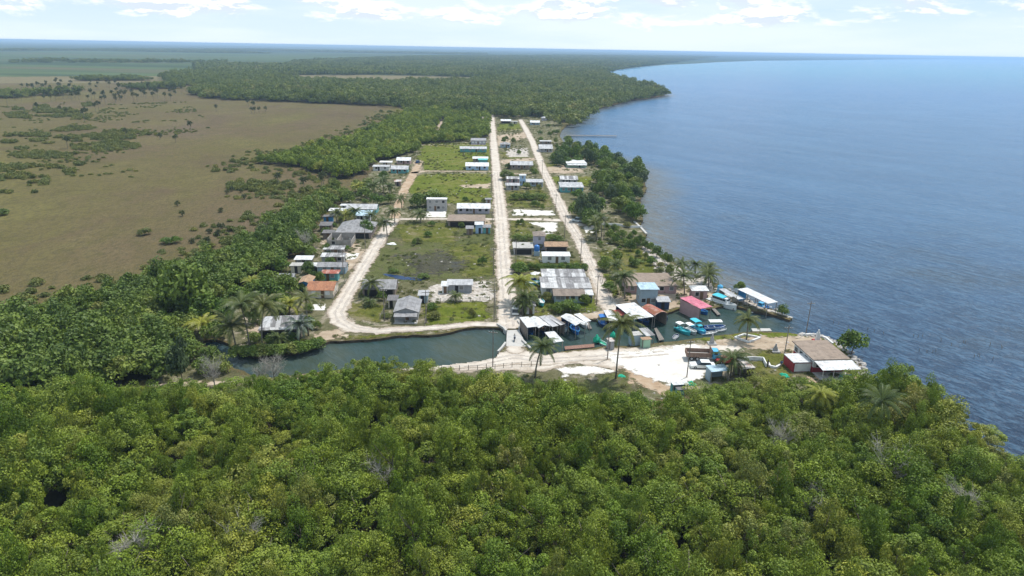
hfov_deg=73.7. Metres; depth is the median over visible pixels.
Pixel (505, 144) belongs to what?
house
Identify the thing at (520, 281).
coconut palm
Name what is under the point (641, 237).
broadleaf tree
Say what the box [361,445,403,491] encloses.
dead tree
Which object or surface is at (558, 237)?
leafy shrub
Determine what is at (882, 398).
coconut palm
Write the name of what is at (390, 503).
mangrove tree
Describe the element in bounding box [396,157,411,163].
house
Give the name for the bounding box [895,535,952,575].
mangrove tree
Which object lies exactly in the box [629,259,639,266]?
yard shrub
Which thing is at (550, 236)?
leafy shrub
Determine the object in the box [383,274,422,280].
puddle
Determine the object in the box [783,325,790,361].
utility pole
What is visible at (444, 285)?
shed
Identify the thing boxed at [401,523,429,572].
mangrove tree
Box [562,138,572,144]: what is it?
broadleaf tree
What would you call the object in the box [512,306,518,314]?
parked car
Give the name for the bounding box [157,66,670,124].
coastal wood
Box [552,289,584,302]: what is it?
house
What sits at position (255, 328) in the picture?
bare soil
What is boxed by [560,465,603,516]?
mangrove tree
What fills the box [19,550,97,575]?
mangrove tree
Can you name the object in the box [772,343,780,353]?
monument
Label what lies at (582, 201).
casuarina tree
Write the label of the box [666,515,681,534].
mangrove tree
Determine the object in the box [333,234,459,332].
wheel ruts
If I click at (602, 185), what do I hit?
broadleaf tree
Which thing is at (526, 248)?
house
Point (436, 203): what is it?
house
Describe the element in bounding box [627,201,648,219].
broadleaf tree
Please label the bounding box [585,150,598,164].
broadleaf tree
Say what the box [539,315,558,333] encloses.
boat shed
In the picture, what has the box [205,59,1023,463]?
sea
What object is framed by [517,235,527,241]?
leafy shrub
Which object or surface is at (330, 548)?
mangrove tree
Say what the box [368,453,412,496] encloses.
mangrove tree
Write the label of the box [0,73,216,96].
marsh wood
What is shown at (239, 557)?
mangrove tree
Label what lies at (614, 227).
broadleaf tree
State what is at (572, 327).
fishing boat
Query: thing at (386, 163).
shed
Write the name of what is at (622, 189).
broadleaf tree
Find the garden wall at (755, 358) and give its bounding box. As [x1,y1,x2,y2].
[737,356,766,366]
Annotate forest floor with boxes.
[0,197,344,391]
[4,386,1023,575]
[186,84,636,122]
[255,116,486,179]
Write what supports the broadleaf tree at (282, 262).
on the forest floor at (130, 378)
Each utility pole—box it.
[379,290,386,320]
[422,290,428,322]
[491,247,496,274]
[494,289,495,320]
[686,340,694,376]
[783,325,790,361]
[806,301,814,332]
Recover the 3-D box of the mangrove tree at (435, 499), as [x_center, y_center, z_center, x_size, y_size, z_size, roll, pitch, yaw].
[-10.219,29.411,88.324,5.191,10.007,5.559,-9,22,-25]
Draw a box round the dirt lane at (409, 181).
[390,163,421,217]
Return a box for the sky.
[0,0,1023,57]
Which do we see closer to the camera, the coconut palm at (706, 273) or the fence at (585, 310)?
the fence at (585, 310)
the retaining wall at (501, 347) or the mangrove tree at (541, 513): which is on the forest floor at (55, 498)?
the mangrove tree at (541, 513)
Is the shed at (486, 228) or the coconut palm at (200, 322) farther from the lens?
the shed at (486, 228)
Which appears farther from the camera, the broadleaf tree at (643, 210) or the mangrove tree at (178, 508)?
the broadleaf tree at (643, 210)
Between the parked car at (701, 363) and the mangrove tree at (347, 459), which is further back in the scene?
the parked car at (701, 363)
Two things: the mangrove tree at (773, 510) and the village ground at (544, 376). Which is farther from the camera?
the village ground at (544, 376)
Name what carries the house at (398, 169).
on the village ground at (544, 376)
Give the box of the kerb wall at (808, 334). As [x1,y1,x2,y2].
[803,333,833,343]
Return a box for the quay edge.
[555,310,603,319]
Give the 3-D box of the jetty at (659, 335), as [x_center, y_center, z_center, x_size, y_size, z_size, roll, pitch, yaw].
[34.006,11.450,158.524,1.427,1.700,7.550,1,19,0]
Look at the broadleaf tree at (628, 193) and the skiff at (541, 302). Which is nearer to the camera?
the skiff at (541, 302)
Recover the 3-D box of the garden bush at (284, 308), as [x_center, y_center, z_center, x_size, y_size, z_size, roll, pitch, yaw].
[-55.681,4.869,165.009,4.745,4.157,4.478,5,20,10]
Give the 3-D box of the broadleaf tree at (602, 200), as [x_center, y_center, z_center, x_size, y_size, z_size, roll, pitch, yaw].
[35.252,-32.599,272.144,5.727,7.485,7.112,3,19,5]
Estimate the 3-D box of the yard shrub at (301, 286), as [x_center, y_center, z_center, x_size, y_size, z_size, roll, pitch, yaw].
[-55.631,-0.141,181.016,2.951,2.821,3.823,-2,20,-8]
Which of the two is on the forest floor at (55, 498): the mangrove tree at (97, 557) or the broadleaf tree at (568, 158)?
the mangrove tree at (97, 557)
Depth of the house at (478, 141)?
461.93 m
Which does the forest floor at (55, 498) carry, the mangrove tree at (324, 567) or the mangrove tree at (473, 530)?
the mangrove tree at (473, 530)
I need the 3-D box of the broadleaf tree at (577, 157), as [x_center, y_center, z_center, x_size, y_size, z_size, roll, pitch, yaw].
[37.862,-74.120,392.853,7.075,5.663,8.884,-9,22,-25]
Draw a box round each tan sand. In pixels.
[460,183,490,187]
[497,132,526,145]
[501,158,534,164]
[547,165,582,173]
[617,368,669,394]
[715,335,821,353]
[807,375,861,382]
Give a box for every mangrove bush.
[227,345,243,357]
[236,344,249,357]
[245,344,260,356]
[251,343,267,356]
[258,343,274,355]
[268,343,284,355]
[272,343,289,354]
[285,341,298,353]
[292,340,305,353]
[300,340,311,351]
[304,339,319,349]
[310,337,326,348]
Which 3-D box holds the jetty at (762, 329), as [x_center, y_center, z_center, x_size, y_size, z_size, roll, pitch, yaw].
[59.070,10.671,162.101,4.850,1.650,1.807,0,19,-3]
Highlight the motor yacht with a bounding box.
[705,293,736,309]
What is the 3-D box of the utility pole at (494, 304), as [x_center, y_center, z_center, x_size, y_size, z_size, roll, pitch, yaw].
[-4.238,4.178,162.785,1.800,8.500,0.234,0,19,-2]
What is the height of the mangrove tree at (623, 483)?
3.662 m
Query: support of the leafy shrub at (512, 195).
on the grass lot at (526, 205)
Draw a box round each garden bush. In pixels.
[244,307,263,322]
[245,331,260,343]
[264,332,275,343]
[275,300,290,314]
[282,332,297,341]
[303,315,314,326]
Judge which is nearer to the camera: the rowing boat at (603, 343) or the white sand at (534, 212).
the rowing boat at (603, 343)
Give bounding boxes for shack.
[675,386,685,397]
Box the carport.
[310,262,317,272]
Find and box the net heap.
[593,334,600,342]
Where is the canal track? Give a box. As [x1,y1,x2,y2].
[153,375,305,386]
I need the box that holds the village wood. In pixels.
[254,104,492,175]
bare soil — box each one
[241,318,260,344]
[314,329,347,339]
[318,239,364,270]
[394,250,475,278]
[427,281,495,302]
[506,148,529,156]
[615,288,713,308]
[642,246,773,311]
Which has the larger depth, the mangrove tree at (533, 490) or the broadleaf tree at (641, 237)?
the broadleaf tree at (641, 237)
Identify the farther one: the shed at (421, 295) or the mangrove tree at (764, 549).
the shed at (421, 295)
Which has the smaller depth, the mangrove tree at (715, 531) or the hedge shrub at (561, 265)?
the mangrove tree at (715, 531)
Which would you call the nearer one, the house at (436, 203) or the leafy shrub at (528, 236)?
the leafy shrub at (528, 236)
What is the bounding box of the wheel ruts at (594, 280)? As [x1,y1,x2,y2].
[543,172,613,306]
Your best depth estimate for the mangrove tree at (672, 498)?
92.19 m
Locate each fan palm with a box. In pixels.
[61,135,70,147]
[273,172,280,183]
[299,176,307,188]
[316,171,324,184]
[318,171,326,184]
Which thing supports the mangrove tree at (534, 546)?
on the ground at (60, 230)
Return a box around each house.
[258,315,304,338]
[278,273,296,280]
[297,274,315,291]
[305,281,337,297]
[316,262,348,273]
[320,253,346,261]
[322,270,340,280]
[323,245,345,252]
[335,219,377,238]
[346,204,378,213]
[355,210,372,220]
[361,279,398,296]
[390,165,408,172]
[393,295,421,323]
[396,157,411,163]
[426,197,446,210]
[447,214,484,226]
[457,203,490,213]
[460,146,486,151]
[465,162,488,169]
[470,138,485,144]
[472,156,487,161]
[500,142,510,147]
[501,119,510,122]
[505,183,519,189]
[507,176,519,182]
[510,161,532,169]
[512,242,533,254]
[519,174,525,185]
[526,179,543,186]
[530,120,539,124]
[532,231,545,249]
[538,144,552,151]
[539,140,551,143]
[541,252,570,262]
[544,241,568,251]
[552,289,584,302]
[558,182,583,192]
[559,176,577,181]
[564,160,586,167]
[620,273,677,293]
[636,282,659,305]
[792,340,859,380]
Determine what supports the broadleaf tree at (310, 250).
on the village ground at (544, 376)
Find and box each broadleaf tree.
[140,345,168,378]
[150,260,216,309]
[151,339,179,366]
[171,326,197,341]
[179,312,199,329]
[182,338,205,359]
[184,290,219,318]
[191,356,210,373]
[196,344,223,359]
[199,320,227,341]
[210,352,232,371]
[211,297,234,318]
[220,284,249,300]
[244,282,261,298]
[248,276,284,297]
[256,270,278,281]
[270,255,289,271]
[271,290,291,304]
[274,272,299,293]
[290,238,308,254]
[301,261,314,273]
[304,247,316,254]
[308,233,320,245]
[314,205,326,214]
[315,271,325,280]
[325,188,339,197]
[340,190,355,201]
[350,179,364,189]
[355,186,372,198]
[360,219,374,231]
[362,178,375,188]
[369,193,384,203]
[378,170,387,176]
[384,193,394,202]
[408,193,424,206]
[421,188,440,203]
[499,169,508,178]
[522,182,531,187]
[532,168,538,173]
[548,150,561,159]
[552,154,565,163]
[558,144,568,149]
[561,151,569,158]
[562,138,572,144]
[564,157,571,162]
[565,147,572,156]
[568,202,583,213]
[571,145,579,156]
[572,154,583,159]
[572,189,585,196]
[577,206,595,216]
[579,210,598,221]
[581,147,589,157]
[581,209,598,226]
[583,140,592,147]
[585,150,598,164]
[588,142,598,148]
[591,169,603,181]
[591,184,601,192]
[593,204,600,211]
[596,169,606,181]
[596,180,608,194]
[597,145,608,152]
[597,256,611,269]
[598,148,610,155]
[598,156,611,163]
[598,158,610,169]
[598,197,606,210]
[601,174,616,184]
[604,153,613,160]
[604,184,617,199]
[605,229,614,236]
[607,258,626,277]
[609,223,620,231]
[610,162,618,169]
[610,169,622,180]
[610,195,629,212]
[610,249,622,259]
[611,231,620,240]
[613,151,622,160]
[614,181,622,189]
[615,172,626,181]
[616,163,631,171]
[617,184,631,196]
[618,158,628,163]
[619,230,626,236]
[619,237,627,242]
[622,164,636,176]
[622,189,635,198]
[622,201,641,220]
[624,171,633,181]
[624,239,636,250]
[626,233,632,239]
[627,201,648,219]
[628,176,643,184]
[628,185,643,197]
[630,181,642,187]
[631,237,640,245]
[632,155,644,166]
[632,159,644,167]
[636,164,647,175]
[636,170,647,182]
[636,235,645,242]
[640,240,648,247]
[645,242,654,250]
[651,245,662,256]
[660,252,668,263]
[666,254,674,264]
[733,281,745,288]
[776,303,789,315]
[836,329,869,353]
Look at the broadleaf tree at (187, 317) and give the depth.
152.70 m
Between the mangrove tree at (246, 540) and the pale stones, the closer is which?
the mangrove tree at (246, 540)
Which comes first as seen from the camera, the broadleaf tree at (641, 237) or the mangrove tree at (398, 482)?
the mangrove tree at (398, 482)
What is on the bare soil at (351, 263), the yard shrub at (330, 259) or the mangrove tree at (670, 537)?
the yard shrub at (330, 259)
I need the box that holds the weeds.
[163,114,860,389]
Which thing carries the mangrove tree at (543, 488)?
on the ground at (60, 230)
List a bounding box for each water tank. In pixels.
[534,244,539,255]
[716,284,722,292]
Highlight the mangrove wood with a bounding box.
[0,355,1023,575]
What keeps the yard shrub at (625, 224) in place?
on the village ground at (544, 376)
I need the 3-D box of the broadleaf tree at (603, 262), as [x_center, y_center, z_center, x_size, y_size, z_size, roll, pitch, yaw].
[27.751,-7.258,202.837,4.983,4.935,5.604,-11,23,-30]
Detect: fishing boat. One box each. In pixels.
[528,328,532,335]
[537,326,545,333]
[569,323,579,334]
[580,319,587,328]
[597,314,606,326]
[637,318,648,324]
[674,321,689,335]
[683,322,696,334]
[689,318,705,334]
[697,307,707,314]
[703,319,724,329]
[748,301,771,308]
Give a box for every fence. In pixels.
[333,279,345,298]
[441,361,531,370]
[536,307,592,312]
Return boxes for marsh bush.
[0,208,9,214]
[136,227,151,234]
[159,237,174,243]
[171,236,182,241]
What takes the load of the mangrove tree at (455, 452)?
on the ground at (60, 230)
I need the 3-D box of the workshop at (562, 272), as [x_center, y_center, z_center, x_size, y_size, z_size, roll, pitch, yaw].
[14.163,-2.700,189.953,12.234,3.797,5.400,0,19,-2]
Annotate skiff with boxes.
[524,280,539,285]
[537,296,544,305]
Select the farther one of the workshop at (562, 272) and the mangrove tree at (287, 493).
the workshop at (562, 272)
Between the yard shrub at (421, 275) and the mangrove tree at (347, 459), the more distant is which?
the yard shrub at (421, 275)
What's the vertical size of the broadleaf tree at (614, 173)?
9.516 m
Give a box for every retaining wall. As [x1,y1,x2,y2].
[496,323,506,334]
[497,342,506,353]
[633,221,647,233]
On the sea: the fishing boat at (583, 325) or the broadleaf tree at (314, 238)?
the fishing boat at (583, 325)
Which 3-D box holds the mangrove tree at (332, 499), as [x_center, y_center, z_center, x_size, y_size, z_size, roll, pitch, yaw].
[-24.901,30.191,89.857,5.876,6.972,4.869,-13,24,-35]
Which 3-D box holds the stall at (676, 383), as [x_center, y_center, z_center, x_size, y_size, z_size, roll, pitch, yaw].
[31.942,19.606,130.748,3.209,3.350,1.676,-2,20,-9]
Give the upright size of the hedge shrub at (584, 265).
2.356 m
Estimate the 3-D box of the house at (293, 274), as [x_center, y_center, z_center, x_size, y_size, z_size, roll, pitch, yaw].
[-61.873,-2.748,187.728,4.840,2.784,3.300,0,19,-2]
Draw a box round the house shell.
[327,232,355,246]
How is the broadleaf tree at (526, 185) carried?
on the village ground at (544, 376)
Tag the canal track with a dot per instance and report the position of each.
(211, 383)
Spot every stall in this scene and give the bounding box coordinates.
[670,380,688,394]
[705,364,729,382]
[732,361,755,379]
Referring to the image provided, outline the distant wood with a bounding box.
[188,54,718,76]
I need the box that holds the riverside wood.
[0,177,348,390]
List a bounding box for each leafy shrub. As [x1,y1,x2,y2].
[509,193,516,198]
[510,233,519,239]
[511,261,528,272]
[515,193,523,198]
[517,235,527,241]
[518,294,539,304]
[525,233,532,239]
[526,194,534,199]
[540,193,547,199]
[546,234,555,239]
[552,235,565,240]
[552,299,574,312]
[567,298,581,310]
[601,280,616,290]
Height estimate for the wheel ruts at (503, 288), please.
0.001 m
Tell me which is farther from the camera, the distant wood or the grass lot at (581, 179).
the distant wood
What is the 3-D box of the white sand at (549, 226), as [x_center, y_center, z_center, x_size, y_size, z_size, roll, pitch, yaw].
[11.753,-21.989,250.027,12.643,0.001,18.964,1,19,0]
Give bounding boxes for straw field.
[0,76,161,83]
[294,75,469,79]
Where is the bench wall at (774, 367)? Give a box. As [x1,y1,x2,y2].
[768,362,779,368]
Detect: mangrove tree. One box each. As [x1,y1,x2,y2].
[0,524,29,575]
[3,545,32,570]
[12,530,89,575]
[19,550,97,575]
[37,546,84,575]
[67,532,101,556]
[72,545,95,571]
[83,520,132,554]
[83,554,114,575]
[84,542,113,570]
[88,550,140,575]
[89,513,157,548]
[93,537,116,571]
[93,538,135,568]
[105,512,195,575]
[114,547,154,575]
[123,560,152,575]
[127,526,148,557]
[131,547,186,575]
[145,542,190,575]
[151,524,218,575]
[152,496,203,554]
[153,529,207,574]
[161,529,241,575]
[165,472,208,517]
[171,489,208,518]
[188,505,210,529]
[191,547,243,575]
[193,496,230,536]
[193,515,214,538]
[195,515,257,575]
[198,476,243,512]
[201,490,238,522]
[211,496,247,546]
[217,499,292,548]
[224,530,301,575]
[225,524,253,555]
[228,544,262,575]
[231,472,293,533]
[232,473,253,494]
[237,458,272,505]
[238,459,306,512]
[242,481,283,532]
[248,558,291,575]
[252,507,293,543]
[254,526,264,548]
[264,540,320,575]
[266,483,288,531]
[271,480,293,518]
[279,491,317,549]
[280,562,304,575]
[282,466,328,517]
[287,453,329,508]
[287,549,332,575]
[288,471,325,518]
[291,444,330,475]
[298,550,324,575]
[301,498,341,549]
[305,514,339,552]
[306,493,338,537]
[309,550,348,575]
[310,442,355,474]
[312,543,346,575]
[314,463,356,517]
[317,457,353,485]
[319,568,340,575]
[321,451,378,516]
[322,489,343,524]
[325,531,381,575]
[326,447,363,475]
[326,474,391,535]
[328,504,350,535]
[329,528,365,555]
[347,448,384,472]
[349,527,413,575]
[351,472,385,515]
[359,492,403,537]
[361,423,424,489]
[366,538,399,574]
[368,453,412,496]
[373,517,402,552]
[378,469,412,502]
[378,562,411,575]
[379,481,452,569]
[382,462,425,487]
[385,492,397,511]
[387,517,418,546]
[392,472,425,496]
[400,442,423,485]
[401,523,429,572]
[402,518,466,549]
[404,531,437,555]
[405,482,428,524]
[407,541,439,575]
[410,440,457,481]
[411,476,451,533]
[414,473,434,500]
[419,521,456,573]
[419,545,458,575]
[426,477,457,510]
[429,455,465,496]
[430,520,462,551]
[431,469,494,521]
[432,415,476,471]
[436,435,477,475]
[440,492,463,529]
[441,540,476,575]
[444,504,483,551]
[445,562,469,575]
[446,542,472,562]
[447,530,461,551]
[454,520,482,556]
[457,465,492,515]
[460,490,500,533]
[465,460,487,472]
[468,554,493,575]
[472,521,499,553]
[473,469,533,513]
[473,470,490,509]
[473,543,490,569]
[474,448,496,475]
[474,536,541,575]
[476,454,507,478]
[483,500,513,536]
[483,504,517,547]
[484,468,519,497]
[488,542,515,574]
[496,432,527,485]
[501,513,541,550]
[502,471,524,526]
[507,464,528,488]
[507,492,577,550]
[509,519,534,555]
[510,550,529,568]
[514,477,541,514]
[515,458,544,494]
[528,497,548,525]
[528,524,553,559]
[529,480,552,496]
[537,443,555,483]
[537,524,572,568]
[544,463,566,489]
[544,491,563,506]
[548,483,580,528]
[549,523,575,554]
[552,438,579,479]
[557,540,592,575]
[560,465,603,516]
[560,510,615,568]
[562,507,589,528]
[564,457,602,479]
[564,515,619,575]
[566,470,601,499]
[569,515,585,553]
[573,480,614,522]
[576,496,591,523]
[584,464,611,487]
[586,509,627,551]
[588,553,612,574]
[593,454,609,479]
[596,478,615,503]
[597,480,627,517]
[604,459,640,490]
[605,499,645,554]
[605,518,651,570]
[608,479,629,492]
[613,485,654,520]
[613,560,641,575]
[619,511,660,550]
[620,475,697,541]
[621,523,682,569]
[623,538,685,575]
[623,558,648,575]
[626,494,650,543]
[634,469,650,491]
[636,534,682,575]
[646,479,689,532]
[647,516,676,548]
[649,457,692,490]
[659,550,718,575]
[660,482,733,532]
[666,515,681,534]
[670,500,728,552]
[675,549,701,575]
[676,472,741,525]
[677,540,703,574]
[679,466,711,511]
[686,521,715,553]
[689,507,735,565]
[699,531,740,575]
[699,550,745,575]
[702,468,758,519]
[705,505,731,522]
[717,538,746,574]
[720,493,793,528]
[721,510,768,556]
[730,497,761,542]
[733,445,773,507]
[734,549,767,575]
[738,524,771,570]
[740,502,766,523]
[740,560,761,575]
[744,512,784,555]
[756,459,794,516]
[759,540,793,575]
[760,498,786,531]
[761,514,815,556]
[764,493,790,530]
[770,519,811,560]
[771,486,819,536]
[788,530,801,547]
[790,538,828,575]
[792,488,818,521]
[795,522,828,558]
[803,520,867,564]
[804,497,846,564]
[804,510,849,551]
[805,496,852,525]
[826,554,906,575]
[828,542,851,574]
[829,518,864,574]
[835,524,868,575]
[841,495,895,556]
[854,516,890,557]
[856,504,884,548]
[867,535,880,565]
[870,558,915,575]
[878,532,931,574]
[879,537,914,575]
[890,535,908,561]
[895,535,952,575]
[900,523,933,554]
[907,538,964,575]
[918,570,936,575]
[947,538,980,574]
[971,542,1016,575]
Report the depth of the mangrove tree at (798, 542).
82.37 m
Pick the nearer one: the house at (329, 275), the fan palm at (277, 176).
the house at (329, 275)
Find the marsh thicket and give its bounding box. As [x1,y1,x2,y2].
[0,101,317,196]
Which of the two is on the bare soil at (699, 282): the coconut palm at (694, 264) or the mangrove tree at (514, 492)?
the coconut palm at (694, 264)
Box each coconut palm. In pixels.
[181,312,216,337]
[206,309,254,346]
[218,290,264,345]
[240,275,260,286]
[244,293,287,342]
[263,300,288,315]
[263,330,288,343]
[277,295,303,314]
[290,286,321,335]
[328,208,342,221]
[338,209,353,221]
[348,205,362,217]
[349,182,364,190]
[358,275,385,295]
[360,296,376,308]
[363,209,378,220]
[366,180,381,192]
[373,175,391,192]
[375,215,394,234]
[382,182,395,193]
[383,205,403,222]
[392,193,408,207]
[411,208,429,222]
[447,290,463,302]
[500,273,538,295]
[508,286,541,311]
[512,297,533,314]
[523,335,561,377]
[586,216,605,239]
[592,212,610,236]
[598,309,644,378]
[609,269,637,298]
[669,262,696,294]
[672,256,691,284]
[687,257,703,273]
[692,265,723,288]
[698,262,719,282]
[711,348,751,377]
[733,309,762,339]
[802,384,839,417]
[857,383,910,442]
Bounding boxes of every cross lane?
[414,170,491,172]
[514,172,582,173]
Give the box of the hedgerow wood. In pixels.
[0,47,487,62]
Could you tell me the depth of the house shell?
226.97 m
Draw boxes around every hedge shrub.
[534,263,543,269]
[540,263,549,268]
[549,264,557,268]
[557,263,566,268]
[580,263,588,269]
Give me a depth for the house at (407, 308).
163.36 m
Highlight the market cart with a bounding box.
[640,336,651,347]
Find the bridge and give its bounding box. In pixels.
[506,330,526,346]
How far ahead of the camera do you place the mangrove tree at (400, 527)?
87.83 m
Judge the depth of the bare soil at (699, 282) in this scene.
195.59 m
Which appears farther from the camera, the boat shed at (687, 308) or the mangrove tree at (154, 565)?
the boat shed at (687, 308)
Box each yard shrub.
[297,283,305,289]
[303,303,314,310]
[312,320,321,327]
[325,257,335,261]
[376,291,386,298]
[380,312,392,317]
[388,268,398,272]
[414,237,422,242]
[417,273,429,278]
[423,231,432,236]
[426,311,441,318]
[427,302,437,308]
[467,308,475,315]
[477,256,486,263]
[530,200,537,206]
[541,291,552,300]
[569,264,581,268]
[579,294,590,303]
[591,227,598,233]
[615,240,623,245]
[622,222,631,226]
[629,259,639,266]
[642,251,648,258]
[646,256,657,264]
[653,266,663,272]
[656,262,665,266]
[666,263,674,270]
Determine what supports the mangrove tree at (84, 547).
on the forest floor at (55, 498)
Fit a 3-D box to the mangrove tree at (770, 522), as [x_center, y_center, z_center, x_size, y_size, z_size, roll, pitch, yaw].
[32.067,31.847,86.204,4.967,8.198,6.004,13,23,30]
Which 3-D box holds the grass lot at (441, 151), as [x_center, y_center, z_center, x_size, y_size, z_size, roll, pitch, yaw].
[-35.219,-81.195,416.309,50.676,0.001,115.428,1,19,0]
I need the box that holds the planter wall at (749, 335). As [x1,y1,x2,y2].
[734,333,760,342]
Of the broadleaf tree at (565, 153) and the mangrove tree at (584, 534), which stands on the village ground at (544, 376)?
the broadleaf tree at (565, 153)
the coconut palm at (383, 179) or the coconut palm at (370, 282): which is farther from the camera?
the coconut palm at (383, 179)
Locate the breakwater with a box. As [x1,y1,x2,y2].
[771,310,792,319]
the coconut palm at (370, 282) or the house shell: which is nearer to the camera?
the coconut palm at (370, 282)
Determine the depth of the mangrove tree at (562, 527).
87.44 m
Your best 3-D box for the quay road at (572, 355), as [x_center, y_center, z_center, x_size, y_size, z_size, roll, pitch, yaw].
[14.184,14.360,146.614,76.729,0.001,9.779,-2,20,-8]
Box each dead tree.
[108,512,160,560]
[198,349,222,385]
[213,508,264,549]
[252,364,271,376]
[258,351,285,377]
[296,228,312,244]
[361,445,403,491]
[766,416,804,448]
[796,478,827,521]
[865,437,936,504]
[942,475,988,515]
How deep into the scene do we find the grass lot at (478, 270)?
213.25 m
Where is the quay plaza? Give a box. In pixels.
[602,344,714,385]
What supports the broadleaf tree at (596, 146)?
on the village ground at (544, 376)
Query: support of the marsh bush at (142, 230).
on the ground at (60, 230)
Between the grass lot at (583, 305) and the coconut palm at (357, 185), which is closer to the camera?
the grass lot at (583, 305)
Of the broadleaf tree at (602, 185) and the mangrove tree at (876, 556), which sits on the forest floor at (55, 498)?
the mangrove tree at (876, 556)
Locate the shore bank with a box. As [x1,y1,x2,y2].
[199,59,974,358]
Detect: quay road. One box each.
[403,344,743,369]
[433,345,673,372]
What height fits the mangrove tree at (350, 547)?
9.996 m
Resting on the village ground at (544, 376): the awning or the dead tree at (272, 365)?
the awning
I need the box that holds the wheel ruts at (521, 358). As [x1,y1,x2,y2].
[440,351,668,367]
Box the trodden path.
[705,342,791,348]
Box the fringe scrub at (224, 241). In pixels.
[0,109,394,304]
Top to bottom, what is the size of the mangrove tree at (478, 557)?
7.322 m
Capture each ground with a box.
[0,40,1023,531]
[153,114,859,400]
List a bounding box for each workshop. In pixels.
[539,277,591,294]
[541,269,585,276]
[628,331,641,345]
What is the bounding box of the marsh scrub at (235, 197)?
[0,101,283,199]
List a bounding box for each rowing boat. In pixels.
[598,340,606,345]
[700,331,716,334]
[715,328,726,331]
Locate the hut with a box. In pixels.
[606,337,614,349]
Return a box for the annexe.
[783,353,811,371]
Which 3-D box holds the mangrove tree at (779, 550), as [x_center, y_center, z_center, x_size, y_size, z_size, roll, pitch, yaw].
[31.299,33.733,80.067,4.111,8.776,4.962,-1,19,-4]
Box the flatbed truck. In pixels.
[685,346,720,360]
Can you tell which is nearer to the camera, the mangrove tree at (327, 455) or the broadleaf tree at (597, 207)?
the mangrove tree at (327, 455)
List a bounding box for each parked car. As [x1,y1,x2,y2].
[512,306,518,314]
[571,217,581,221]
[689,359,714,368]
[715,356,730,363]
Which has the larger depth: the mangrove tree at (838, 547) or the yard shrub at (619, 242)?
the yard shrub at (619, 242)
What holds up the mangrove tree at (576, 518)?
on the forest floor at (55, 498)
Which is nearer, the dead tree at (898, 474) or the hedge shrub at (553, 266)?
the dead tree at (898, 474)
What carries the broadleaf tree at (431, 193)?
on the village ground at (544, 376)
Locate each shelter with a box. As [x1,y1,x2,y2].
[545,331,562,352]
[639,327,654,343]
[731,295,744,305]
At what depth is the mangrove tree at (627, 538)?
83.76 m
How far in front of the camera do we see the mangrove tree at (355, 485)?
90.05 m
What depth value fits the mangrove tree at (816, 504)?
89.72 m
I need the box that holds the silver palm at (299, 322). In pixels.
[280,313,314,341]
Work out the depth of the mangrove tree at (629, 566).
78.73 m
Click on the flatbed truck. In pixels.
(696, 353)
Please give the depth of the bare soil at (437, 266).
206.57 m
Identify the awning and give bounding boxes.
[478,158,487,161]
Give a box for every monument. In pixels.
[707,334,716,345]
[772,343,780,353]
[812,330,819,339]
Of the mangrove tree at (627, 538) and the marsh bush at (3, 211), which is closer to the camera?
the mangrove tree at (627, 538)
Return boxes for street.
[326,218,497,334]
[398,218,586,225]
[489,115,523,353]
[518,119,622,316]
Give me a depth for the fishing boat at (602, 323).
164.14 m
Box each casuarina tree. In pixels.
[164,333,189,379]
[573,192,592,214]
[588,191,601,205]
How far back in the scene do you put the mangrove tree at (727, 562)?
78.54 m
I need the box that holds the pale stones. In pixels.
[250,115,849,398]
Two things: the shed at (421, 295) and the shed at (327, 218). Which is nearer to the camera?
the shed at (421, 295)
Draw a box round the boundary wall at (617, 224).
[602,223,641,227]
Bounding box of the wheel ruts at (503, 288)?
[494,172,514,328]
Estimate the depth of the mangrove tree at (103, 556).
79.26 m
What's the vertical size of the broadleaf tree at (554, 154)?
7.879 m
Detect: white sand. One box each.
[313,304,325,309]
[346,253,359,259]
[425,211,445,216]
[512,209,554,215]
[529,222,556,233]
[556,365,613,376]
[584,225,594,232]
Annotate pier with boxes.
[566,135,616,136]
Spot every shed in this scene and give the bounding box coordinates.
[289,262,303,272]
[294,255,313,261]
[318,222,332,231]
[322,215,333,221]
[322,230,334,238]
[328,208,345,215]
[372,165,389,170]
[380,161,392,165]
[386,295,398,307]
[394,180,400,185]
[417,290,429,302]
[441,281,448,293]
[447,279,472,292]
[466,225,473,234]
[475,222,483,232]
[482,224,490,232]
[485,198,491,203]
[519,316,536,339]
[528,316,549,336]
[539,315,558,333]
[546,315,564,333]
[560,313,586,337]
[574,313,590,331]
[585,290,593,302]
[603,310,617,322]
[616,302,653,330]
[642,304,666,324]
[655,296,670,309]
[679,296,711,319]
[689,286,708,298]
[719,288,736,303]
[737,288,776,314]
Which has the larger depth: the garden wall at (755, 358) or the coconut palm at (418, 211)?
the coconut palm at (418, 211)
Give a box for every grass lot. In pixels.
[239,339,308,354]
[335,330,445,339]
[347,302,389,323]
[366,222,495,283]
[394,223,461,244]
[408,173,492,202]
[416,143,490,170]
[421,302,492,324]
[443,241,494,276]
[496,123,522,131]
[499,151,534,164]
[505,189,553,207]
[509,220,556,241]
[514,259,585,272]
[534,299,598,314]
[544,369,643,394]
[545,162,556,166]
[551,176,594,185]
[599,248,655,272]
[603,274,619,295]
[693,332,796,340]
[752,350,792,382]
[822,338,861,378]
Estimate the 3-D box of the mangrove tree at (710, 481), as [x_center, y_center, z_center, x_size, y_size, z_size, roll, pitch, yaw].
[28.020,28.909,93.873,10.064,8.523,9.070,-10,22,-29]
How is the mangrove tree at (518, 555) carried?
on the forest floor at (55, 498)
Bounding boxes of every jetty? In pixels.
[564,344,593,350]
[654,328,663,342]
[751,328,771,331]

